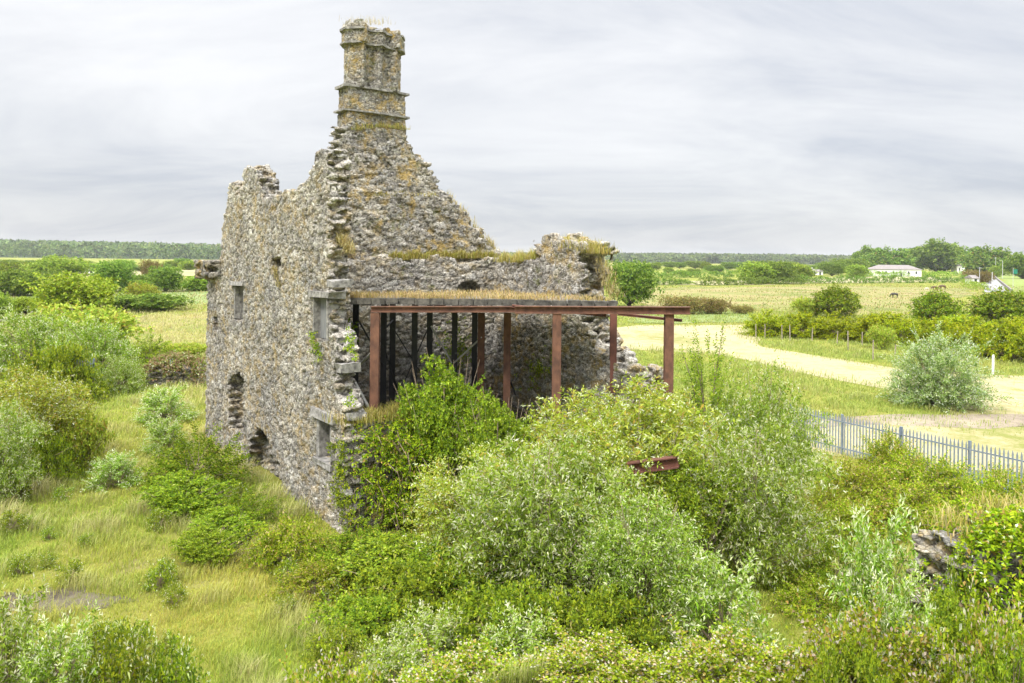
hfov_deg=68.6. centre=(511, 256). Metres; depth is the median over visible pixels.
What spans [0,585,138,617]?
gravel patch
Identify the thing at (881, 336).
thorn bush
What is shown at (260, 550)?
weed clump
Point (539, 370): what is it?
ivy
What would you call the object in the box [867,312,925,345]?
hedge shrub
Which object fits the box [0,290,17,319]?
tree
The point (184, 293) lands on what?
green crop field
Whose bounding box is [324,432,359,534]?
ivy
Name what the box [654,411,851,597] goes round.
buddleia bush
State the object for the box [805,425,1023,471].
dirt yard
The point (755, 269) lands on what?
field tree
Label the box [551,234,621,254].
dry grass
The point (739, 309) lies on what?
brown scrub
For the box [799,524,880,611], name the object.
bramble
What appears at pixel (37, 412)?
leafy bush
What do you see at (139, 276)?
tree
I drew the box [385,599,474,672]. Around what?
buddleia bush
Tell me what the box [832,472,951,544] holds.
bramble
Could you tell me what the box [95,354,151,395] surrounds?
buddleia bush
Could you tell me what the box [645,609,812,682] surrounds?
bramble
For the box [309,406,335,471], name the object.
window
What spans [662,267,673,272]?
distant tree
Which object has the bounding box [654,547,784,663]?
buddleia bush
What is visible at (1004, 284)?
parapet wall
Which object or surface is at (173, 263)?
distant tree
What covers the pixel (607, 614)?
leafy bush
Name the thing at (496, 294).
dry grass
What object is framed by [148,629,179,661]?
weed clump
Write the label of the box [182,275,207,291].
tree
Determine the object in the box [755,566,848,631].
weed clump
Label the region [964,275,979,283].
shed
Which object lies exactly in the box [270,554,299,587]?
weed clump
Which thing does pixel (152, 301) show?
dark scrub
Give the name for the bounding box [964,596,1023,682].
weed clump
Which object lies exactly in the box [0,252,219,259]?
hill
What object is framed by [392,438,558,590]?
buddleia bush
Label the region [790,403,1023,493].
palisade fence
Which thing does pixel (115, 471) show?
buddleia bush
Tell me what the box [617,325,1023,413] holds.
dirt road
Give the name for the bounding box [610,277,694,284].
hedge
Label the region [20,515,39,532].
weed clump
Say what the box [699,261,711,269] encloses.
distant tree
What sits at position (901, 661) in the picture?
bramble
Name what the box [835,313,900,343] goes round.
hedge shrub
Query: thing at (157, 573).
weed clump
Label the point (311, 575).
bramble
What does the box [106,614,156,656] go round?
weed clump
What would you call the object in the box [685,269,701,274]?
distant tree
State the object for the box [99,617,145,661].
weed clump
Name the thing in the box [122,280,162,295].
olive bush
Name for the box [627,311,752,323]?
reed field
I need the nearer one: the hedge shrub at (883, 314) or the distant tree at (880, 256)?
the hedge shrub at (883, 314)
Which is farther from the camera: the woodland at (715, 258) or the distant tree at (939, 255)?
the woodland at (715, 258)
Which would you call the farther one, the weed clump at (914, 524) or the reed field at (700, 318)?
the reed field at (700, 318)
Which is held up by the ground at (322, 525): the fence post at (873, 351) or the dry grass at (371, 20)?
the fence post at (873, 351)
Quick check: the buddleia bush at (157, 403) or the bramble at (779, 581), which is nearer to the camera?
the bramble at (779, 581)
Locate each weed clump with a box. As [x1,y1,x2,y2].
[0,506,28,537]
[1,466,36,500]
[5,549,33,578]
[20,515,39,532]
[36,549,63,570]
[40,523,58,540]
[47,556,85,586]
[51,484,76,502]
[76,532,93,547]
[80,617,115,658]
[82,613,133,662]
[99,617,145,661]
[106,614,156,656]
[139,554,178,592]
[143,507,177,533]
[146,555,180,583]
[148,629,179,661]
[155,580,188,611]
[224,481,254,505]
[246,538,280,566]
[265,501,282,514]
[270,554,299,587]
[273,592,302,615]
[310,578,343,607]
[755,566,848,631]
[797,481,858,510]
[891,515,931,533]
[932,540,992,627]
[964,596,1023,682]
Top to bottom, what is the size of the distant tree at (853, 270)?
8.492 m
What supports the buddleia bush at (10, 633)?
on the ground at (322, 525)
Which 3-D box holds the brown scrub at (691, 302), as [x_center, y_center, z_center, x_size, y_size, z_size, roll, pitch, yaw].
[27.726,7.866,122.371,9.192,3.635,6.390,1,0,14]
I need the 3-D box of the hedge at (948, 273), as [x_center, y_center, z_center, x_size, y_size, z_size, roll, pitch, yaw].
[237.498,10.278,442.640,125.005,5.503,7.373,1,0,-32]
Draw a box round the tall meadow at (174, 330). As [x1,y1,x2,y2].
[129,311,207,345]
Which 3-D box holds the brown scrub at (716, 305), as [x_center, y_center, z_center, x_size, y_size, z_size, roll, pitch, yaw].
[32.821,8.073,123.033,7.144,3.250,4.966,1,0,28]
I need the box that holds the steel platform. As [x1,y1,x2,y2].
[346,292,690,427]
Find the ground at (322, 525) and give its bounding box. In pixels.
[0,257,1023,682]
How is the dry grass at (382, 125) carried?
on the ruined house at (273, 393)
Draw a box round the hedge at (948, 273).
[846,270,964,276]
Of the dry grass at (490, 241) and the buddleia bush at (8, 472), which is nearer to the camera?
the buddleia bush at (8, 472)
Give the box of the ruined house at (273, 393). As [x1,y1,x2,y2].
[193,18,662,533]
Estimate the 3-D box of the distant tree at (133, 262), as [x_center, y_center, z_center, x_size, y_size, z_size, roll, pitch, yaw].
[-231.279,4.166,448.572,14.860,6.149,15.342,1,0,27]
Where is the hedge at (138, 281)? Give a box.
[119,279,206,290]
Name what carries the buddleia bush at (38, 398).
on the ground at (322, 525)
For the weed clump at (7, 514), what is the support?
on the ground at (322, 525)
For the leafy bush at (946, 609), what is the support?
on the ground at (322, 525)
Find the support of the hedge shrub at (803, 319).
on the ground at (322, 525)
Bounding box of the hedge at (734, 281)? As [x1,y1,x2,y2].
[694,275,804,285]
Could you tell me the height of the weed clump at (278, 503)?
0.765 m
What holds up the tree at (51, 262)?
on the ground at (322, 525)
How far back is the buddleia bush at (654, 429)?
23.13 m
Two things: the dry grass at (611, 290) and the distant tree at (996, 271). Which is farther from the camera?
the distant tree at (996, 271)
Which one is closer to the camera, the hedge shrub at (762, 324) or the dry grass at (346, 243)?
the dry grass at (346, 243)
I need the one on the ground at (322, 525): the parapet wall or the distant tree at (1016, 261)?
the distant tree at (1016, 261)
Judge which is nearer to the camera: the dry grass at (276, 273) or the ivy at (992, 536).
the ivy at (992, 536)
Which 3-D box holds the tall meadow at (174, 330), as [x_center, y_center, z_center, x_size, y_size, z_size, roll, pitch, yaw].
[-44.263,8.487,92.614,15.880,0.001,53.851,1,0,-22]
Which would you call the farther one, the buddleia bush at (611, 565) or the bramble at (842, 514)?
the bramble at (842, 514)
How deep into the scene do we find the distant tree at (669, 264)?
681.41 m
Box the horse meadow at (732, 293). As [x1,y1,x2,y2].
[637,286,976,316]
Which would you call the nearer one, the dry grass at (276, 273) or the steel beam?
the steel beam
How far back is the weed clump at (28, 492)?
27.14 m
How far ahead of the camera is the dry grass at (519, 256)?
31.75 m
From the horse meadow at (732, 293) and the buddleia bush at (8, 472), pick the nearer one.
the buddleia bush at (8, 472)
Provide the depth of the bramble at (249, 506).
24.71 m
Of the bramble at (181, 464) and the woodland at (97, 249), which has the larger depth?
the woodland at (97, 249)
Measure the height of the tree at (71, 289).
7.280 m
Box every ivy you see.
[138,349,206,386]
[306,331,323,363]
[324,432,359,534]
[342,326,358,406]
[344,318,358,344]
[345,406,469,535]
[435,318,477,376]
[513,345,551,394]
[906,494,1023,672]
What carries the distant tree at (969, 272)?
on the ground at (322, 525)
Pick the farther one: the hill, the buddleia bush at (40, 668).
the hill
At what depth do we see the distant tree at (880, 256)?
552.60 m
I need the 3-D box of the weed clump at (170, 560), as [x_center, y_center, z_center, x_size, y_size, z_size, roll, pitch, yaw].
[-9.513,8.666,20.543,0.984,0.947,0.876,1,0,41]
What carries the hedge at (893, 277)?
on the field at (897, 278)
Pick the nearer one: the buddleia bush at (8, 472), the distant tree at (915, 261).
the buddleia bush at (8, 472)
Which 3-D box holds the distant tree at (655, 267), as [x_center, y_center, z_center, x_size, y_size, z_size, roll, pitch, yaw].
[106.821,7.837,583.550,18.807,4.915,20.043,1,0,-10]
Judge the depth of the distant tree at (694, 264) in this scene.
699.99 m
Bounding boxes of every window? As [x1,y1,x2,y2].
[229,281,244,319]
[308,291,345,341]
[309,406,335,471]
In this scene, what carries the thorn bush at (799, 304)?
on the ground at (322, 525)
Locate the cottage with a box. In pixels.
[813,269,822,274]
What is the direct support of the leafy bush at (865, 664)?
on the ground at (322, 525)
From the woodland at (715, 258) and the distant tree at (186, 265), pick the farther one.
the woodland at (715, 258)
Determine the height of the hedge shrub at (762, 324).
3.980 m
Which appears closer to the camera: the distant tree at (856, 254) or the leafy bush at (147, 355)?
the leafy bush at (147, 355)
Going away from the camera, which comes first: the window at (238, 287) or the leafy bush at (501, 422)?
the leafy bush at (501, 422)
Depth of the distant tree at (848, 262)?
461.33 m
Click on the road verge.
(1014, 280)
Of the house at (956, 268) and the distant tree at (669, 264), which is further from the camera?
the distant tree at (669, 264)
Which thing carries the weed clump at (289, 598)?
on the ground at (322, 525)
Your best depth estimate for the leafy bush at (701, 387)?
26.63 m
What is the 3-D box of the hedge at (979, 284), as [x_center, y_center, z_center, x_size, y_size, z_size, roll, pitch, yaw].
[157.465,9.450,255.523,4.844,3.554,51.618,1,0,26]
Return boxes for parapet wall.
[995,276,1010,291]
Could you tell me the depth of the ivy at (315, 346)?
25.79 m
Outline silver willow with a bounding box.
[870,321,1018,414]
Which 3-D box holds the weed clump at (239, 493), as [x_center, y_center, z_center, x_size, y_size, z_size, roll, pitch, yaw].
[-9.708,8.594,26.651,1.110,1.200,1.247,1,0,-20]
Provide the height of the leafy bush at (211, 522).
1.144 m
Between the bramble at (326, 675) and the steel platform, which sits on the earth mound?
the steel platform
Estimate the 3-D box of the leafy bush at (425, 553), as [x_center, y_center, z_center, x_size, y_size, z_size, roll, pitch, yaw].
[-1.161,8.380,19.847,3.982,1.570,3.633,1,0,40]
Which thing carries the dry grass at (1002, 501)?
on the wall stump
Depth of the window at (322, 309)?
25.95 m
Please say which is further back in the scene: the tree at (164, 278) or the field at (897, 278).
the field at (897, 278)
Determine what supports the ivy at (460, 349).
attached to the steel platform
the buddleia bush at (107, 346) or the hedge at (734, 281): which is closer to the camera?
the buddleia bush at (107, 346)
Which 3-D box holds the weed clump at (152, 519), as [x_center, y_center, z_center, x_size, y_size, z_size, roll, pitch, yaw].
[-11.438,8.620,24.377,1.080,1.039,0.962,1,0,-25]
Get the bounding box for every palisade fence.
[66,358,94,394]
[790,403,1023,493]
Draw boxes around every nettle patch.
[66,612,169,682]
[128,624,211,682]
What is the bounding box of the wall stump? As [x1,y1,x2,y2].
[904,511,1023,674]
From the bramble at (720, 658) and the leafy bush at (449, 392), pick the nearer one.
the bramble at (720, 658)
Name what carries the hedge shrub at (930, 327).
on the ground at (322, 525)
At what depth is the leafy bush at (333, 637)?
16.27 m
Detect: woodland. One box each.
[0,238,221,259]
[501,251,965,264]
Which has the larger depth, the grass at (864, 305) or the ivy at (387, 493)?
the grass at (864, 305)
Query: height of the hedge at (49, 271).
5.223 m
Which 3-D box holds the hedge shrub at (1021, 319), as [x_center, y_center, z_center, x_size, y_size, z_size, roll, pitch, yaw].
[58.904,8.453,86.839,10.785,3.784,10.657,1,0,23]
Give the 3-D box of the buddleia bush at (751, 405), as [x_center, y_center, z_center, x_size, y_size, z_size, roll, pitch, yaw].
[8.437,6.281,25.034,4.182,6.114,3.716,1,0,-7]
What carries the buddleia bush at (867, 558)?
on the ground at (322, 525)
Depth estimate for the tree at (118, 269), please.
170.25 m
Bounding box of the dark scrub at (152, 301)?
[106,292,197,311]
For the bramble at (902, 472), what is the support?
on the ground at (322, 525)
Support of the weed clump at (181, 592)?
on the ground at (322, 525)
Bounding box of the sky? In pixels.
[0,0,1023,255]
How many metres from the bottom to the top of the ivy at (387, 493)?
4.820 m
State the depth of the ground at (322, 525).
23.17 m
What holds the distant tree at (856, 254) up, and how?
on the ground at (322, 525)
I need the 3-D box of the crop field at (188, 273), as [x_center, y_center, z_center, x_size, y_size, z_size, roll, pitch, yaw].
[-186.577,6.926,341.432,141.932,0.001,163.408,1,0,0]
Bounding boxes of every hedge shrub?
[738,308,792,337]
[768,309,833,339]
[805,310,857,340]
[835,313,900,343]
[852,310,919,326]
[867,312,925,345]
[898,314,958,347]
[921,313,997,337]
[935,314,1003,356]
[961,313,1023,362]
[985,315,1023,331]
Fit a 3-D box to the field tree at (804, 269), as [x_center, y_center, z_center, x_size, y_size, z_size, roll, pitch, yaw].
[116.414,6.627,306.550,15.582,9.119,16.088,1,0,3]
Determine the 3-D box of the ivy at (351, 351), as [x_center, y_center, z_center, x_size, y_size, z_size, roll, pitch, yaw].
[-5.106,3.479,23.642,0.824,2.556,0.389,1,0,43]
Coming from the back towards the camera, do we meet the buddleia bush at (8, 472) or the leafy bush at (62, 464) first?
the leafy bush at (62, 464)
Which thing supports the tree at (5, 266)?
on the ground at (322, 525)
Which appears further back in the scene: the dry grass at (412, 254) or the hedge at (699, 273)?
the hedge at (699, 273)
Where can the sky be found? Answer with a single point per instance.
(825, 127)
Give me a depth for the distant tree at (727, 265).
626.06 m
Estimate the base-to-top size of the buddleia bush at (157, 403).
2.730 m
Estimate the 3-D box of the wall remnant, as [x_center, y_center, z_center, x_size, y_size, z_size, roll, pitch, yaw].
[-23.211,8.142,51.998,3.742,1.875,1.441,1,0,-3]
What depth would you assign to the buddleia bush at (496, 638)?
15.76 m
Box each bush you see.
[0,303,89,378]
[0,334,118,406]
[0,361,102,489]
[0,396,55,504]
[0,572,71,682]
[7,599,109,682]
[9,296,37,314]
[10,397,77,454]
[20,429,90,487]
[23,298,154,352]
[42,402,116,475]
[45,313,145,380]
[77,448,144,494]
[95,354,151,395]
[118,334,178,364]
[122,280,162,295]
[130,381,199,427]
[137,411,196,457]
[137,469,239,521]
[160,341,206,354]
[168,524,247,567]
[187,505,266,548]
[287,584,448,665]
[295,615,378,680]
[325,532,453,598]
[328,546,501,648]
[353,626,424,682]
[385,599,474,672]
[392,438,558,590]
[394,347,497,504]
[396,535,526,612]
[422,570,578,671]
[425,427,652,608]
[444,391,537,527]
[471,600,557,675]
[507,418,679,583]
[514,383,663,523]
[519,369,754,570]
[519,576,677,672]
[560,481,732,642]
[604,386,733,557]
[635,437,745,583]
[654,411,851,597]
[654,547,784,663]
[662,315,772,515]
[704,355,836,523]
[788,295,821,316]
[804,626,904,682]
[815,493,920,633]
[857,559,945,682]
[864,323,897,349]
[915,587,1004,669]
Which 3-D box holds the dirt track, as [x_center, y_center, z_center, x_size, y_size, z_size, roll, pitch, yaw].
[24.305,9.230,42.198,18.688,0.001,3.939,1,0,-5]
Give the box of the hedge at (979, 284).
[959,278,989,290]
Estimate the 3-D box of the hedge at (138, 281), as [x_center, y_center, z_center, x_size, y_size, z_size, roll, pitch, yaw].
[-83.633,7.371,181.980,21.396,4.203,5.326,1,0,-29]
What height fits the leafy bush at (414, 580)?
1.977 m
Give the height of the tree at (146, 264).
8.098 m
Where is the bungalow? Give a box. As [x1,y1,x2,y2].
[868,265,921,276]
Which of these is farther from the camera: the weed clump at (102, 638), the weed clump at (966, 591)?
the weed clump at (102, 638)
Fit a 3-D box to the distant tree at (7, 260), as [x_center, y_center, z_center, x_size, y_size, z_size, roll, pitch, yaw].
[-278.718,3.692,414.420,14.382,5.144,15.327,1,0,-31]
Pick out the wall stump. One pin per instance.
(928, 544)
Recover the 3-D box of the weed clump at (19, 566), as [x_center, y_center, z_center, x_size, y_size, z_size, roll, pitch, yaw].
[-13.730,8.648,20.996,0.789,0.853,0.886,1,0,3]
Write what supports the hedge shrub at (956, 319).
on the ground at (322, 525)
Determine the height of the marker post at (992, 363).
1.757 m
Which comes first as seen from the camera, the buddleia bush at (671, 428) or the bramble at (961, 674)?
the bramble at (961, 674)
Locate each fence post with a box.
[847,331,848,349]
[872,340,873,359]
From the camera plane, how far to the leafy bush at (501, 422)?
23.97 m
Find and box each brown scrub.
[657,294,707,313]
[696,296,733,313]
[729,304,755,313]
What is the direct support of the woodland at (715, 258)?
on the ground at (322, 525)
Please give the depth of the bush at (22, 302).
104.28 m
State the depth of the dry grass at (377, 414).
24.93 m
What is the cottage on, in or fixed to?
on the ground at (322, 525)
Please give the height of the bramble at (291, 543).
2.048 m
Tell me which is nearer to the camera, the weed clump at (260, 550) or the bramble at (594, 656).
the bramble at (594, 656)
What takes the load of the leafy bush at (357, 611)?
on the ground at (322, 525)
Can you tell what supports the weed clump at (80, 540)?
on the ground at (322, 525)
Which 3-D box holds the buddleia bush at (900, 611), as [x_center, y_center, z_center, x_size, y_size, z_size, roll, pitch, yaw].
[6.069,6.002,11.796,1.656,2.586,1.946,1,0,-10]
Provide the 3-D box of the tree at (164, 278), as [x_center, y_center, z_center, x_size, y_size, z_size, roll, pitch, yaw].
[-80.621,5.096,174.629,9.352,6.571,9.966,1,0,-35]
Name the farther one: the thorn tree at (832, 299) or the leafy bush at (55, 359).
the thorn tree at (832, 299)
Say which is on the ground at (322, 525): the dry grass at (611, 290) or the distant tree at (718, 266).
the distant tree at (718, 266)
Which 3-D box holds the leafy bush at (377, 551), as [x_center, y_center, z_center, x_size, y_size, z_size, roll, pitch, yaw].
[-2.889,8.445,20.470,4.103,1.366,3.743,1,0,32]
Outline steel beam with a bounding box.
[626,455,679,473]
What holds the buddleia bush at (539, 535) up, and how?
on the ground at (322, 525)
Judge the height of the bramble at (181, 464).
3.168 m
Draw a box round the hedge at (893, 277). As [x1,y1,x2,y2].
[794,274,967,283]
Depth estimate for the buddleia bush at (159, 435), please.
33.71 m
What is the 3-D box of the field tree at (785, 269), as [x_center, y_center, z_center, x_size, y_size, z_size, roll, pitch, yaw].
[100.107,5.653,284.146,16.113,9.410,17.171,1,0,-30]
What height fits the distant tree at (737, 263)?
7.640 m
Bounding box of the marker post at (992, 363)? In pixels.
[992,355,993,373]
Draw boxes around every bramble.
[121,418,259,499]
[196,480,292,540]
[215,508,339,584]
[257,546,364,610]
[279,620,392,682]
[284,513,415,594]
[384,627,539,682]
[521,617,681,682]
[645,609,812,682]
[753,547,834,606]
[776,573,956,682]
[783,492,896,553]
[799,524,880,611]
[803,456,910,501]
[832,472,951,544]
[841,423,934,483]
[855,439,989,507]
[896,477,1023,540]
[916,567,1023,682]
[940,457,1023,515]
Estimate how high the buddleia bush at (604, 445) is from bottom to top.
4.697 m
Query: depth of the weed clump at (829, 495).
27.39 m
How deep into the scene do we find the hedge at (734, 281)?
266.10 m
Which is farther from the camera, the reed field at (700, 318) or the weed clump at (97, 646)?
the reed field at (700, 318)
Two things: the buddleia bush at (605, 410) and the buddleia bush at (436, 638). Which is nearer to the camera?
the buddleia bush at (436, 638)
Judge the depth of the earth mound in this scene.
30.28 m
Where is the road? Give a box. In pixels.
[984,278,1009,291]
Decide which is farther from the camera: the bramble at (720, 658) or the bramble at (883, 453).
the bramble at (883, 453)
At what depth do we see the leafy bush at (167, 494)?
25.58 m
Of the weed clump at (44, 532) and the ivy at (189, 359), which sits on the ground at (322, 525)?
the weed clump at (44, 532)
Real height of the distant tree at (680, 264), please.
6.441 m
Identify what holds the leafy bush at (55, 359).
on the ground at (322, 525)
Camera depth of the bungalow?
436.48 m
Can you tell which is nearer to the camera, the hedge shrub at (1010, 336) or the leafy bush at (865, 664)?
the leafy bush at (865, 664)
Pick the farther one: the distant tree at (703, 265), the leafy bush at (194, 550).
the distant tree at (703, 265)
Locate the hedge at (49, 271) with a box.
[39,269,63,280]
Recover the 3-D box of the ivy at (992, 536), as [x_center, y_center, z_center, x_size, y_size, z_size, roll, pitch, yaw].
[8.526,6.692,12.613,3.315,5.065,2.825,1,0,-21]
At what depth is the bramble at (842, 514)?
23.76 m
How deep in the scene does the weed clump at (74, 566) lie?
20.39 m
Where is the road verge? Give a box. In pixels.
[998,274,1023,291]
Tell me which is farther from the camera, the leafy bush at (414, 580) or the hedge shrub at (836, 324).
the hedge shrub at (836, 324)
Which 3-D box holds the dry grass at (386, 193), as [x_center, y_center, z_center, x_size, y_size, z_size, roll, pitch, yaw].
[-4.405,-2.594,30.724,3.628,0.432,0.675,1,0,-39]
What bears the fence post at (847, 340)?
on the ground at (322, 525)
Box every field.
[2,270,194,275]
[5,291,207,304]
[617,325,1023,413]
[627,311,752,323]
[658,277,955,284]
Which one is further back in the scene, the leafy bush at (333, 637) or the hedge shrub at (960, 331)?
the hedge shrub at (960, 331)
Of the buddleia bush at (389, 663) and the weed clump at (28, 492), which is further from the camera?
the weed clump at (28, 492)
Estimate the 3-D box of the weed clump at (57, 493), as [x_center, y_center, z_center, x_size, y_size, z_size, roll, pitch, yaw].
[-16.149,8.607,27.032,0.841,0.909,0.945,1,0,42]
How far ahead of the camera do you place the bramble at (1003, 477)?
25.11 m
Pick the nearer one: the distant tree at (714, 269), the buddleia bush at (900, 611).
the buddleia bush at (900, 611)
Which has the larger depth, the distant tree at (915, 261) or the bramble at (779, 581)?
the distant tree at (915, 261)
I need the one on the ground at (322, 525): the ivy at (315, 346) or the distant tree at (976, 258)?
the distant tree at (976, 258)
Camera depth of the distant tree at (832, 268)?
428.39 m
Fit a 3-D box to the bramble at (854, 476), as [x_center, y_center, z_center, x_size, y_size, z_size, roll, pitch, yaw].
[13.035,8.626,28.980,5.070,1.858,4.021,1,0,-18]
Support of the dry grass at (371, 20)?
on the ruined house at (273, 393)
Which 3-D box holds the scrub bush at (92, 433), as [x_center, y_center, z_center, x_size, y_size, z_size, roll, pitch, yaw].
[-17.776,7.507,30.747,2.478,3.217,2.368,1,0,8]
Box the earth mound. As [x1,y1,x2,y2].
[360,395,535,459]
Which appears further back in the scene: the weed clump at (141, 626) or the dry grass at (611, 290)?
the dry grass at (611, 290)
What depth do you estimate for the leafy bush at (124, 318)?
65.31 m
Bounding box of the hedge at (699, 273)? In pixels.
[610,269,737,277]
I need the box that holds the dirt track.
[800,414,1023,428]
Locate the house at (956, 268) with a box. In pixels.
[951,262,964,273]
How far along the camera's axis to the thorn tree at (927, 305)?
103.50 m
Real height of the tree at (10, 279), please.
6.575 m
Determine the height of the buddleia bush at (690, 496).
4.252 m
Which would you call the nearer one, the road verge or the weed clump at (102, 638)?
the weed clump at (102, 638)
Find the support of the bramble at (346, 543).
on the ground at (322, 525)
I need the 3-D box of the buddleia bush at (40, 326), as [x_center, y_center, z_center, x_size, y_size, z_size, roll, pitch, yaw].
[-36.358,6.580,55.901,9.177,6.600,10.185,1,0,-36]
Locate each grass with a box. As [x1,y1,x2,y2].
[10,275,1023,316]
[272,266,281,288]
[322,398,417,426]
[330,232,356,253]
[339,14,395,26]
[350,288,612,300]
[351,119,410,130]
[369,190,438,196]
[382,247,499,260]
[441,189,503,255]
[492,247,539,262]
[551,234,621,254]
[593,257,624,299]
[901,487,1023,542]
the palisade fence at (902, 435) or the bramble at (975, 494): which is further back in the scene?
the palisade fence at (902, 435)
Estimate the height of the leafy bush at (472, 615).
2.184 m
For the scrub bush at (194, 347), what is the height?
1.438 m
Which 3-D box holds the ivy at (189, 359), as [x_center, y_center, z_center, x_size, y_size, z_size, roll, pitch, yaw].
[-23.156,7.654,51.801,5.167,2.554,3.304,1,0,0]
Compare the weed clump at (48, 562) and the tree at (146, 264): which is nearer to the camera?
the weed clump at (48, 562)
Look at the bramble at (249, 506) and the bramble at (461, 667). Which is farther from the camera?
the bramble at (249, 506)
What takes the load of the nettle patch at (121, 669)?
on the ground at (322, 525)
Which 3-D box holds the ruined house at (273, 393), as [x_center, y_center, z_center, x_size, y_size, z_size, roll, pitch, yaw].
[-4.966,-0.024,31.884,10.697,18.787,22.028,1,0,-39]
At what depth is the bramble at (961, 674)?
10.71 m
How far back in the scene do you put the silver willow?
46.20 m
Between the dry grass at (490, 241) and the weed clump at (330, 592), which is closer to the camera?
the weed clump at (330, 592)
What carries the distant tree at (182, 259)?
on the ground at (322, 525)
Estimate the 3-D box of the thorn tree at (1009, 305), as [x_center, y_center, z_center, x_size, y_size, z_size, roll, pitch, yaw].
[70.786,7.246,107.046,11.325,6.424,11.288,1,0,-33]
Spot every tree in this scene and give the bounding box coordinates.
[0,259,18,262]
[0,260,29,271]
[0,268,52,296]
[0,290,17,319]
[19,254,91,277]
[19,268,128,316]
[90,259,137,291]
[113,259,136,264]
[132,274,150,284]
[136,258,163,275]
[143,265,187,291]
[163,260,180,266]
[174,258,190,262]
[177,261,195,269]
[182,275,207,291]
[603,258,665,305]
[644,264,660,269]
[651,261,662,269]
[661,261,676,267]
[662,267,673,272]
[675,262,688,268]
[684,260,703,268]
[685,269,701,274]
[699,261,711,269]
[700,266,725,271]
[705,265,723,270]
[719,262,734,269]
[731,261,747,269]
[733,260,780,283]
[759,260,803,282]
[790,262,818,280]
[806,282,868,318]
[812,261,846,275]
[830,258,870,272]
[843,263,870,277]
[849,244,876,260]
[856,245,918,266]
[902,248,928,269]
[907,287,966,321]
[908,237,969,272]
[953,243,1013,274]
[961,269,978,275]
[962,286,1023,323]
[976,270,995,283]
[988,265,1001,276]
[999,251,1023,278]
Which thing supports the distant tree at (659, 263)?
on the ground at (322, 525)
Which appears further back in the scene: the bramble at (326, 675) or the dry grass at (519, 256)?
the dry grass at (519, 256)
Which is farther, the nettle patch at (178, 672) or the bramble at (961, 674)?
the nettle patch at (178, 672)
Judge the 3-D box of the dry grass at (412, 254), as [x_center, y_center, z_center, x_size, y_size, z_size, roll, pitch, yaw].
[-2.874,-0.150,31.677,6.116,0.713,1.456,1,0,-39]
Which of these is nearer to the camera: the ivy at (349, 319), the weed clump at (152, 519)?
the weed clump at (152, 519)

